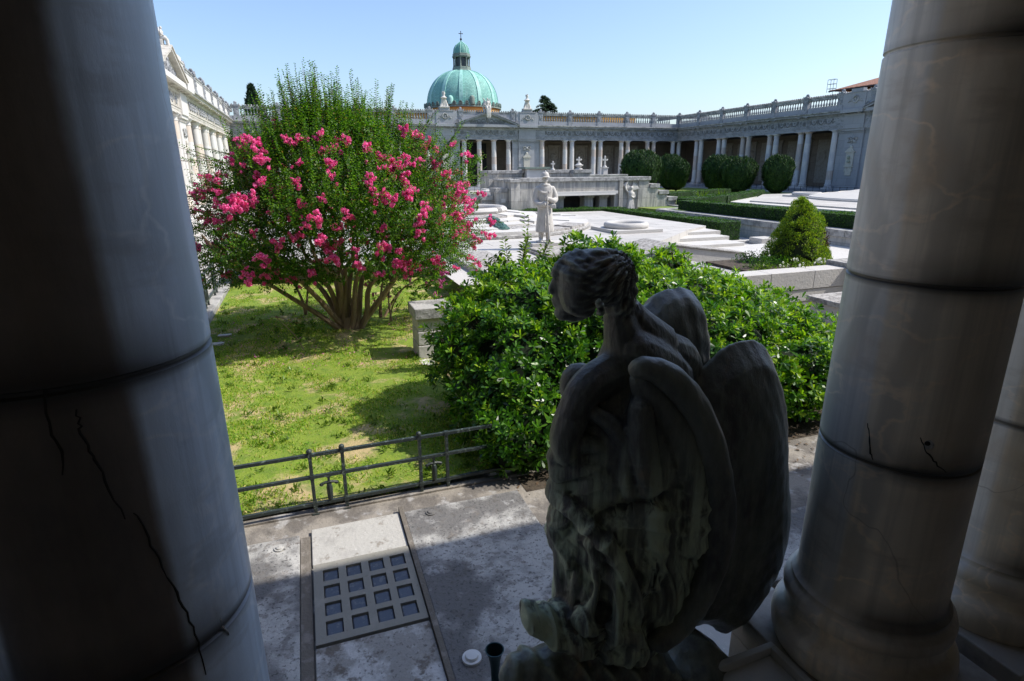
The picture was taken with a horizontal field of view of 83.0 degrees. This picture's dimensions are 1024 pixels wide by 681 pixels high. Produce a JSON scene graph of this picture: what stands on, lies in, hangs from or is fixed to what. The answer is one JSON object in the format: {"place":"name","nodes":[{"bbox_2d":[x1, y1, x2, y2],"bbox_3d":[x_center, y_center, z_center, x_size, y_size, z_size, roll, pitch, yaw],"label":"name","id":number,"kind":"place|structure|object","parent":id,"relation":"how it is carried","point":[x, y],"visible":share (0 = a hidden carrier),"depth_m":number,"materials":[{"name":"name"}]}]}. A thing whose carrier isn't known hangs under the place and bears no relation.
{"place":"outdoors","nodes":[
{"label":"outdoors","id":0,"kind":"place"},
{"bbox_2d":[200,263,227,308],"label":"shrub","id":1,"kind":"object","parent":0,"point":[208,297],"visible":0.22,"depth_m":13.15,"materials":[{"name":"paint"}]},
{"bbox_2d":[193,220,248,294],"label":"side walk","id":2,"kind":"structure","parent":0,"point":[198,233],"depth_m":23.65,"materials":[{"name":"stone"}]},
{"bbox_2d":[209,270,544,514],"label":"lawn","id":3,"kind":"structure","parent":0,"point":[271,473],"depth_m":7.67,"materials":[{"name":"green plant"}]},
{"bbox_2d":[213,342,223,345],"bbox_3d":[-5.236,0.069,10.203,0.325,0.035,0.169,-6,18,-18],"label":"stone fragment","id":4,"kind":"object","parent":3,"relation":"on","point":[217,343],"visible":0.59,"depth_m":10.19,"materials":[{"name":"white stone"}]},
{"bbox_2d":[217,333,231,336],"bbox_3d":[-5.326,-0.091,10.738,0.228,0.035,0.123,-5,17,-15],"label":"stone fragment","id":5,"kind":"object","parent":3,"relation":"on","point":[224,335],"visible":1,"depth_m":10.71,"materials":[{"name":"white stone"}]},
{"bbox_2d":[267,305,317,350],"bbox_3d":[-3.622,-0.152,9.541,0.829,0.863,0.547,-6,18,-18],"label":"weed","id":6,"kind":"object","parent":3,"relation":"on","point":[301,325],"visible":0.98,"depth_m":9.56,"materials":[{"name":"green plant"}]},
{"bbox_2d":[282,245,321,314],"bbox_3d":[-4.379,-1.194,11.746,0.665,1.602,0.906,8,19,26],"label":"crape myrtle","id":7,"kind":"object","parent":3,"relation":"on","point":[296,289],"visible":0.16,"depth_m":11.93,"materials":[{"name":"brown plant"}]},
{"bbox_2d":[219,301,415,369],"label":"fallen petals","id":8,"kind":"object","parent":3,"relation":"on","point":[300,337],"visible":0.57,"depth_m":10.07,"materials":[{"name":"pink plant"}]},
{"bbox_2d":[179,57,501,329],"bbox_3d":[-3.202,-2.449,10.440,6.329,4.896,4.972,-6,18,-18],"label":"crape myrtle","id":9,"kind":"object","parent":3,"relation":"on","point":[331,149],"visible":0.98,"depth_m":9.50,"materials":[{"name":"green plant"}]},
{"bbox_2d":[364,252,456,320],"bbox_3d":[-2.174,-1.211,12.014,1.540,1.476,1.788,15,23,42],"label":"crape myrtle","id":10,"kind":"object","parent":3,"relation":"on","point":[428,284],"visible":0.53,"depth_m":11.90,"materials":[{"name":"green plant"}]},
{"bbox_2d":[408,299,452,358],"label":"garden pier","id":11,"kind":"structure","parent":3,"relation":"on","point":[420,311],"depth_m":9.26,"materials":[{"name":"stone"}]},
{"bbox_2d":[467,213,554,284],"bbox_3d":[0.078,-0.903,8.472,1.465,1.874,0.623,-6,18,-18],"label":"laurel sapling","id":12,"kind":"object","parent":3,"relation":"on","point":[523,249],"visible":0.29,"depth_m":8.40,"materials":[{"name":"green plant"}]},
{"bbox_2d":[235,236,751,520],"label":"gravel path","id":13,"kind":"structure","parent":0,"point":[454,480],"depth_m":5.58,"materials":[{"name":"grey gravel"}]},
{"bbox_2d":[207,276,235,323],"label":"lawn kerb","id":14,"kind":"structure","parent":13,"relation":"on","point":[216,301],"depth_m":13.16,"materials":[{"name":"stone"}]},
{"bbox_2d":[420,359,509,475],"bbox_3d":[-0.752,0.843,7.596,0.220,0.070,3.820,-6,18,-18],"label":"lawn border","id":15,"kind":"object","parent":13,"relation":"on","point":[493,473],"visible":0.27,"depth_m":5.89,"materials":[{"name":"white stone"}]},
{"bbox_2d":[232,211,744,291],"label":"marble platform","id":16,"kind":"structure","parent":13,"relation":"on","point":[686,233],"depth_m":20.43,"materials":[{"name":"stone"}]},
{"bbox_2d":[343,210,589,240],"bbox_3d":[-1.989,-5.129,24.181,10.440,0.655,10.440,-6,18,-18],"label":"tomb mound","id":17,"kind":"object","parent":16,"relation":"on","point":[562,223],"visible":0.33,"depth_m":21.68,"materials":[{"name":"stone"}]},
{"bbox_2d":[432,203,506,214],"bbox_3d":[-1.992,-5.462,24.081,3.580,0.289,3.580,-6,18,-18],"label":"ring","id":18,"kind":"object","parent":17,"relation":"on","point":[488,209],"visible":0.38,"depth_m":23.11,"materials":[{"name":"stone"}]},
{"bbox_2d":[486,216,509,229],"bbox_3d":[-0.530,-4.302,21.021,0.558,0.129,2.040,-4,26,-13],"label":"bronze relief","id":19,"kind":"object","parent":17,"relation":"on","point":[501,226],"visible":0.8,"depth_m":20.62},
{"bbox_2d":[525,240,566,248],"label":"statue plinth","id":20,"kind":"structure","parent":16,"relation":"on","point":[534,244],"depth_m":17.01,"materials":[{"name":"stone"}]},
{"bbox_2d":[532,170,557,242],"bbox_3d":[0.974,-3.896,16.890,0.623,2.047,0.612,13,21,38],"label":"soldier statue","id":21,"kind":"object","parent":20,"relation":"on","point":[545,196],"visible":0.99,"depth_m":16.77,"materials":[{"name":"stone"}]},
{"bbox_2d":[528,246,565,258],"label":"tomb slab","id":22,"kind":"structure","parent":16,"relation":"on","point":[555,250],"depth_m":16.04,"materials":[{"name":"white stone"}]},
{"bbox_2d":[591,225,662,233],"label":"stone slab","id":23,"kind":"structure","parent":16,"relation":"on","point":[602,228],"depth_m":21.20,"materials":[{"name":"white stone"}]},
{"bbox_2d":[604,220,648,229],"bbox_3d":[4.314,-4.373,21.912,1.690,0.238,1.690,-6,18,-18],"label":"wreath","id":24,"kind":"object","parent":23,"relation":"on","point":[625,224],"visible":0.97,"depth_m":21.33,"materials":[{"name":"stone"}]},
{"bbox_2d":[624,238,746,263],"bbox_3d":[4.292,-2.318,16.353,4.480,0.984,1.640,-6,18,-18],"label":"gabled tomb","id":25,"kind":"object","parent":16,"relation":"on","point":[704,254],"visible":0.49,"depth_m":15.91,"materials":[{"name":"stone"}]},
{"bbox_2d":[459,169,677,209],"bbox_3d":[2.805,-8.893,35.145,12.650,2.800,6.740,-6,18,-18],"label":"war memorial","id":26,"kind":"object","parent":13,"relation":"on","point":[514,189],"visible":0.72,"depth_m":32.90,"materials":[{"name":"stone"}]},
{"bbox_2d":[517,167,550,177],"bbox_3d":[1.370,-10.383,36.022,1.700,0.770,1.360,-6,18,-18],"label":"altar tomb","id":27,"kind":"object","parent":26,"relation":"on","point":[533,172],"visible":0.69,"depth_m":35.52,"materials":[{"name":"white stone"}]},
{"bbox_2d":[575,157,582,168],"bbox_3d":[4.326,-11.467,37.450,0.560,0.785,0.546,-6,18,-18],"label":"grave cross","id":28,"kind":"object","parent":26,"relation":"on","point":[578,165],"visible":0.98,"depth_m":37.34,"materials":[{"name":"stone"}]},
{"bbox_2d":[601,156,608,173],"bbox_3d":[6.154,-11.633,38.405,0.445,1.189,0.400,-6,18,-18],"label":"grave cross","id":29,"kind":"object","parent":26,"relation":"on","point":[604,169],"visible":0.98,"depth_m":38.34,"materials":[{"name":"stone"}]},
{"bbox_2d":[507,206,740,239],"bbox_3d":[3.885,-5.619,27.566,8.136,0.963,10.921,-6,18,-18],"label":"box hedge","id":30,"kind":"object","parent":13,"relation":"on","point":[730,229],"visible":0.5,"depth_m":26.53,"materials":[{"name":"green plant"}]},
{"bbox_2d":[642,257,734,272],"bbox_3d":[3.416,-1.267,13.330,2.740,0.760,3.290,-6,18,-18],"label":"gravel bed","id":31,"kind":"object","parent":13,"relation":"on","point":[722,269],"depth_m":13.37,"materials":[{"name":"white gravel"}]},
{"bbox_2d":[732,239,748,242],"bbox_3d":[9.232,-3.986,23.337,1.000,0.100,0.280,-6,18,-18],"label":"kerb stone","id":32,"kind":"object","parent":13,"relation":"on","point":[746,241],"visible":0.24,"depth_m":23.26,"materials":[{"name":"white stone"}]},
{"bbox_2d":[656,205,852,246],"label":"terrace wall","id":33,"kind":"structure","parent":13,"relation":"on","point":[751,227],"depth_m":24.36,"materials":[{"name":"stone"}]},
{"bbox_2d":[749,236,777,243],"bbox_3d":[10.058,-3.990,23.087,0.900,0.240,0.700,-6,18,-18],"label":"stone box","id":34,"kind":"object","parent":13,"relation":"on","point":[759,240],"visible":0.63,"depth_m":22.86,"materials":[{"name":"white stone"}]},
{"bbox_2d":[707,265,846,309],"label":"planter wall","id":35,"kind":"structure","parent":13,"relation":"on","point":[820,279],"depth_m":12.03,"materials":[{"name":"stone"}]},
{"bbox_2d":[705,258,825,271],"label":"planter soil","id":36,"kind":"structure","parent":35,"relation":"in","point":[728,264],"depth_m":13.39,"materials":[{"name":"brown soil"}]},
{"bbox_2d":[731,250,764,262],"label":"bed plant","id":37,"kind":"object","parent":36,"relation":"on","point":[745,256],"visible":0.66,"depth_m":13.75,"materials":[{"name":"green plant"}]},
{"bbox_2d":[738,253,782,269],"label":"bed plant","id":38,"kind":"object","parent":36,"relation":"on","point":[759,262],"visible":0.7,"depth_m":12.88,"materials":[{"name":"green plant"}]},
{"bbox_2d":[749,262,776,270],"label":"bed plant","id":39,"kind":"object","parent":36,"relation":"on","point":[763,267],"visible":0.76,"depth_m":12.48,"materials":[{"name":"green plant"}]},
{"bbox_2d":[764,254,797,266],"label":"bed plant","id":40,"kind":"object","parent":36,"relation":"on","point":[778,258],"visible":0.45,"depth_m":13.25,"materials":[{"name":"green plant"}]},
{"bbox_2d":[759,196,832,265],"bbox_3d":[6.828,-2.586,13.597,1.712,1.620,1.489,-6,18,-18],"label":"golden conifer","id":41,"kind":"object","parent":36,"relation":"on","point":[801,232],"visible":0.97,"depth_m":13.30,"materials":[{"name":"green plant"}]},
{"bbox_2d":[779,257,813,267],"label":"bed plant","id":42,"kind":"object","parent":36,"relation":"on","point":[795,264],"visible":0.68,"depth_m":12.54,"materials":[{"name":"green plant"}]},
{"bbox_2d":[807,258,826,265],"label":"bed plant","id":43,"kind":"object","parent":36,"relation":"on","point":[818,263],"visible":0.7,"depth_m":12.87,"materials":[{"name":"green plant"}]},
{"bbox_2d":[806,292,841,324],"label":"wall","id":44,"kind":"structure","parent":13,"relation":"on","point":[830,302],"depth_m":10.84,"materials":[{"name":"stone"}]},
{"bbox_2d":[826,258,847,267],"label":"planter pier","id":45,"kind":"structure","parent":13,"relation":"on","point":[841,262],"depth_m":12.57,"materials":[{"name":"stone"}]},
{"bbox_2d":[213,186,791,217],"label":"court","id":46,"kind":"object","parent":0,"point":[479,191],"depth_m":59.19,"materials":[{"name":"stone"}]},
{"bbox_2d":[161,44,236,226],"bbox_3d":[-18.805,-10.089,28.304,5.500,8.720,65.300,-6,18,-18],"label":"side arcade","id":47,"kind":"object","parent":46,"relation":"on","point":[198,106],"visible":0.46,"depth_m":35.17,"materials":[{"name":"white stone"}]},
{"bbox_2d":[158,26,170,52],"bbox_3d":[-16.438,-14.216,27.338,0.454,1.124,0.506,-6,18,-18],"label":"angel statue","id":48,"kind":"object","parent":47,"relation":"on","point":[162,37],"visible":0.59,"depth_m":27.19,"materials":[{"name":"stone"}]},
{"bbox_2d":[227,101,710,194],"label":"arcade","id":49,"kind":"object","parent":46,"relation":"on","point":[512,139],"visible":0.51,"depth_m":64.98,"materials":[{"name":"stone"}]},
{"bbox_2d":[439,91,449,107],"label":"roof finial","id":50,"kind":"object","parent":49,"relation":"on","point":[443,103],"visible":1,"depth_m":59.78,"materials":[{"name":"stone"}]},
{"bbox_2d":[460,143,486,184],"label":"doorway","id":51,"kind":"structure","parent":49,"relation":"in","point":[473,147],"depth_m":66.84,"materials":[{"name":"black"}]},
{"bbox_2d":[483,98,490,117],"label":"angel statue","id":52,"kind":"object","parent":49,"relation":"on","point":[487,105],"visible":1,"depth_m":60.95,"materials":[{"name":"stone"}]},
{"bbox_2d":[522,94,531,109],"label":"roof finial","id":53,"kind":"object","parent":49,"relation":"on","point":[527,106],"visible":1,"depth_m":62.69,"materials":[{"name":"stone"}]},
{"bbox_2d":[657,84,877,192],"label":"arcade","id":54,"kind":"object","parent":46,"relation":"on","point":[824,146],"visible":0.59,"depth_m":55.35,"materials":[{"name":"stone"}]},
{"bbox_2d":[153,0,891,123],"label":"sky","id":55,"kind":"structure","parent":0,"point":[660,57],"materials":[{"name":"blue"}]},
{"bbox_2d":[244,434,817,680],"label":"pavement","id":56,"kind":"structure","parent":0,"point":[537,503],"depth_m":5.38,"materials":[{"name":"grey stone"}]},
{"bbox_2d":[247,536,299,680],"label":"paving slab","id":57,"kind":"structure","parent":56,"relation":"on","point":[276,578],"depth_m":4.15,"materials":[{"name":"stone"}]},
{"bbox_2d":[274,544,285,551],"bbox_3d":[-1.890,1.687,4.718,0.092,0.023,0.092,-6,18,-18],"label":"metal stud","id":58,"kind":"object","parent":57,"relation":"on","point":[280,548],"visible":1,"depth_m":4.70,"materials":[{"name":"metal"}]},
{"bbox_2d":[300,537,314,680],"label":"channel strip","id":59,"kind":"object","parent":56,"relation":"on","point":[307,655],"visible":1,"depth_m":4.03,"materials":[{"name":"grey stone"}]},
{"bbox_2d":[311,513,407,565],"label":"pale slab","id":60,"kind":"structure","parent":56,"relation":"on","point":[334,543],"depth_m":4.83,"materials":[{"name":"white stone"}]},
{"bbox_2d":[313,546,428,648],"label":"glass block panel","id":61,"kind":"structure","parent":56,"relation":"on","point":[378,591],"depth_m":4.17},
{"bbox_2d":[316,621,446,680],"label":"pale slab","id":62,"kind":"structure","parent":56,"relation":"on","point":[409,653],"depth_m":3.65,"materials":[{"name":"grey stone"}]},
{"bbox_2d":[398,506,455,680],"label":"slab edge","id":63,"kind":"object","parent":56,"relation":"on","point":[447,667],"visible":1,"depth_m":4.09,"materials":[{"name":"grey stone"}]},
{"bbox_2d":[404,490,552,680],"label":"tomb slab","id":64,"kind":"structure","parent":56,"relation":"on","point":[486,563],"depth_m":4.44,"materials":[{"name":"stone"}]},
{"bbox_2d":[426,509,435,515],"bbox_3d":[-0.722,1.528,5.167,0.092,0.023,0.092,-6,18,-18],"label":"metal stud","id":65,"kind":"object","parent":64,"relation":"on","point":[430,512],"visible":1,"depth_m":5.15,"materials":[{"name":"metal"}]},
{"bbox_2d":[462,649,481,666],"bbox_3d":[-0.252,1.978,3.626,0.122,0.040,0.122,-6,18,-18],"label":"metal stud","id":66,"kind":"object","parent":64,"relation":"on","point":[471,657],"visible":1,"depth_m":3.61,"materials":[{"name":"white metal"}]},
{"bbox_2d":[485,642,503,680],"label":"grave vase","id":67,"kind":"object","parent":64,"relation":"on","point":[494,651],"visible":0.98,"depth_m":3.40,"materials":[{"name":"metal"}]},
{"bbox_2d":[517,433,813,525],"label":"fallen leaves","id":68,"kind":"object","parent":56,"relation":"on","point":[788,441],"visible":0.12,"depth_m":5.94,"materials":[{"name":"brown plant"}]},
{"bbox_2d":[695,587,773,655],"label":"step slab","id":69,"kind":"structure","parent":56,"relation":"on","point":[721,640],"depth_m":3.34,"materials":[{"name":"grey stone"}]},
{"bbox_2d":[771,506,805,586],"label":"paving slab","id":70,"kind":"structure","parent":56,"relation":"on","point":[797,521],"depth_m":4.83,"materials":[{"name":"stone"}]},
{"bbox_2d":[512,406,821,491],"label":"bed soil","id":71,"kind":"structure","parent":0,"point":[804,428],"depth_m":6.69,"materials":[{"name":"brown soil"}]},
{"bbox_2d":[418,229,649,478],"bbox_3d":[0.552,-0.087,6.910,3.133,2.289,3.205,-6,18,-18],"label":"pittosporum bush","id":72,"kind":"object","parent":71,"relation":"on","point":[508,354],"visible":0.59,"depth_m":6.26,"materials":[{"name":"green plant"}]},
{"bbox_2d":[632,242,837,421],"bbox_3d":[2.748,-0.190,7.660,3.880,2.033,3.174,-6,18,-18],"label":"pittosporum bush","id":73,"kind":"object","parent":71,"relation":"on","point":[794,338],"visible":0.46,"depth_m":7.07,"materials":[{"name":"green plant"}]},
{"bbox_2d":[658,187,789,193],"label":"terrace lawn","id":74,"kind":"structure","parent":0,"point":[691,189],"depth_m":58.16,"materials":[{"name":"green plant"}]},
{"bbox_2d":[619,149,662,182],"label":"clipped yew","id":75,"kind":"object","parent":74,"relation":"on","point":[642,162],"visible":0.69,"depth_m":47.37,"materials":[{"name":"green plant"}]},
{"bbox_2d":[658,153,682,189],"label":"clipped yew","id":76,"kind":"object","parent":74,"relation":"on","point":[665,158],"visible":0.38,"depth_m":58.83,"materials":[{"name":"green plant"}]},
{"bbox_2d":[664,158,690,190],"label":"clipped yew","id":77,"kind":"object","parent":74,"relation":"on","point":[677,173],"visible":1,"depth_m":54.75,"materials":[{"name":"green plant"}]},
{"bbox_2d":[700,153,728,188],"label":"clipped yew","id":78,"kind":"object","parent":74,"relation":"on","point":[710,169],"visible":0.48,"depth_m":52.01,"materials":[{"name":"green plant"}]},
{"bbox_2d":[718,155,759,191],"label":"clipped yew","id":79,"kind":"object","parent":74,"relation":"on","point":[737,173],"visible":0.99,"depth_m":48.24,"materials":[{"name":"green plant"}]},
{"bbox_2d":[761,153,795,193],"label":"clipped yew","id":80,"kind":"object","parent":74,"relation":"on","point":[777,171],"visible":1,"depth_m":46.77,"materials":[{"name":"green plant"}]},
{"bbox_2d":[638,200,849,228],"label":"garden terrace ground","id":81,"kind":"structure","parent":0,"point":[651,208],"depth_m":32.51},
{"bbox_2d":[667,188,730,197],"bbox_3d":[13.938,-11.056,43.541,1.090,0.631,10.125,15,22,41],"label":"box hedge","id":82,"kind":"object","parent":81,"relation":"on","point":[679,193],"visible":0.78,"depth_m":42.93,"materials":[{"name":"green plant"}]},
{"bbox_2d":[676,189,764,204],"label":"box hedge","id":83,"kind":"object","parent":81,"relation":"on","point":[729,197],"visible":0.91,"depth_m":37.17,"materials":[{"name":"green plant"}]},
{"bbox_2d":[678,199,855,228],"bbox_3d":[12.310,-4.642,22.006,1.046,0.651,19.221,-6,18,-18],"label":"box hedge","id":84,"kind":"object","parent":81,"relation":"on","point":[843,219],"visible":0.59,"depth_m":25.52,"materials":[{"name":"green plant"}]},
{"bbox_2d":[695,182,854,191],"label":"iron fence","id":85,"kind":"object","parent":81,"relation":"on","point":[794,187],"visible":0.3,"depth_m":51.77,"materials":[{"name":"black metal"}]},
{"bbox_2d":[730,193,856,212],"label":"terrace platform","id":86,"kind":"structure","parent":81,"relation":"on","point":[776,200],"depth_m":34.74,"materials":[{"name":"stone"}]},
{"bbox_2d":[782,195,806,196],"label":"stone slab","id":87,"kind":"structure","parent":86,"relation":"on","point":[791,196],"depth_m":40.28,"materials":[{"name":"white stone"}]},
{"bbox_2d":[792,192,821,195],"bbox_3d":[20.555,-10.219,40.359,1.950,0.238,1.950,-6,18,-18],"label":"wreath","id":88,"kind":"object","parent":87,"relation":"on","point":[802,193],"visible":0.76,"depth_m":39.77,"materials":[{"name":"stone"}]},
{"bbox_2d":[807,189,859,201],"bbox_3d":[24.602,-9.307,36.809,10.440,0.620,10.440,-6,18,-18],"label":"tomb mound","id":89,"kind":"object","parent":86,"relation":"on","point":[848,196],"visible":0.24,"depth_m":36.16,"materials":[{"name":"stone"}]},
{"bbox_2d":[715,244,849,258],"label":"side pavement","id":90,"kind":"structure","parent":0,"point":[838,252],"depth_m":19.91,"materials":[{"name":"stone"}]},
{"bbox_2d":[828,78,878,91],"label":"tiled roof building","id":91,"kind":"structure","parent":0,"point":[868,84],"depth_m":67.77,"materials":[{"name":"tile"}]},
{"bbox_2d":[826,79,837,105],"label":"roof access cage","id":92,"kind":"object","parent":91,"relation":"attached to","point":[830,86],"visible":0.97,"depth_m":69.41,"materials":[{"name":"black metal"}]},
{"label":"ground","id":93,"kind":"structure","parent":0,"visible":0},
{"bbox_2d":[244,82,262,115],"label":"cypress tree","id":94,"kind":"object","parent":93,"relation":"on","point":[251,89],"visible":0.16,"depth_m":63.88,"materials":[{"name":"green plant"}]},
{"bbox_2d":[243,466,547,527],"bbox_3d":[-0.433,1.432,5.729,6.480,0.070,0.075,-6,18,-18],"label":"pavement edging","id":95,"kind":"object","parent":93,"relation":"on","point":[310,512],"visible":0.21,"depth_m":5.45,"materials":[{"name":"grey stone"}]},
{"bbox_2d":[234,422,502,519],"bbox_3d":[-2.076,1.294,5.053,4.221,0.646,0.062,-7,18,-20],"label":"iron railing","id":96,"kind":"object","parent":95,"relation":"on","point":[344,471],"visible":0.49,"depth_m":5.28,"materials":[{"name":"metal"}]},
{"bbox_2d":[281,31,635,122],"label":"domed chapel","id":97,"kind":"structure","parent":93,"relation":"on","point":[462,85],"depth_m":82.01,"materials":[{"name":"paint"}]},
{"bbox_2d":[456,57,467,65],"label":"lantern window","id":98,"kind":"structure","parent":97,"relation":"in","point":[463,60],"depth_m":84.00,"materials":[{"name":"grey glass"}]},
{"bbox_2d":[0,0,1023,680],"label":"portico","id":99,"kind":"structure","parent":93,"relation":"on","point":[124,554],"depth_m":1.43,"materials":[{"name":"stone"}]},
{"bbox_2d":[499,247,790,680],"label":"bronze angel","id":100,"kind":"object","parent":99,"relation":"on","point":[668,516],"visible":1,"depth_m":2.06,"materials":[{"name":"black metal"}]},
{"bbox_2d":[532,95,557,113],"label":"fir tree","id":101,"kind":"object","parent":93,"relation":"on","point":[547,105],"visible":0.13,"depth_m":84.89,"materials":[{"name":"green plant"}]},
{"bbox_3d":[1.052,1.666,2.453,0.400,0.345,0.360,-6,18,-18],"label":"tray stand","id":102,"kind":"object","parent":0,"visible":0},
{"bbox_2d":[719,642,811,680],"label":"marble tray","id":103,"kind":"object","parent":102,"relation":"on","point":[769,661],"visible":0.84,"depth_m":2.54,"materials":[{"name":"grey stone"}]}
]}

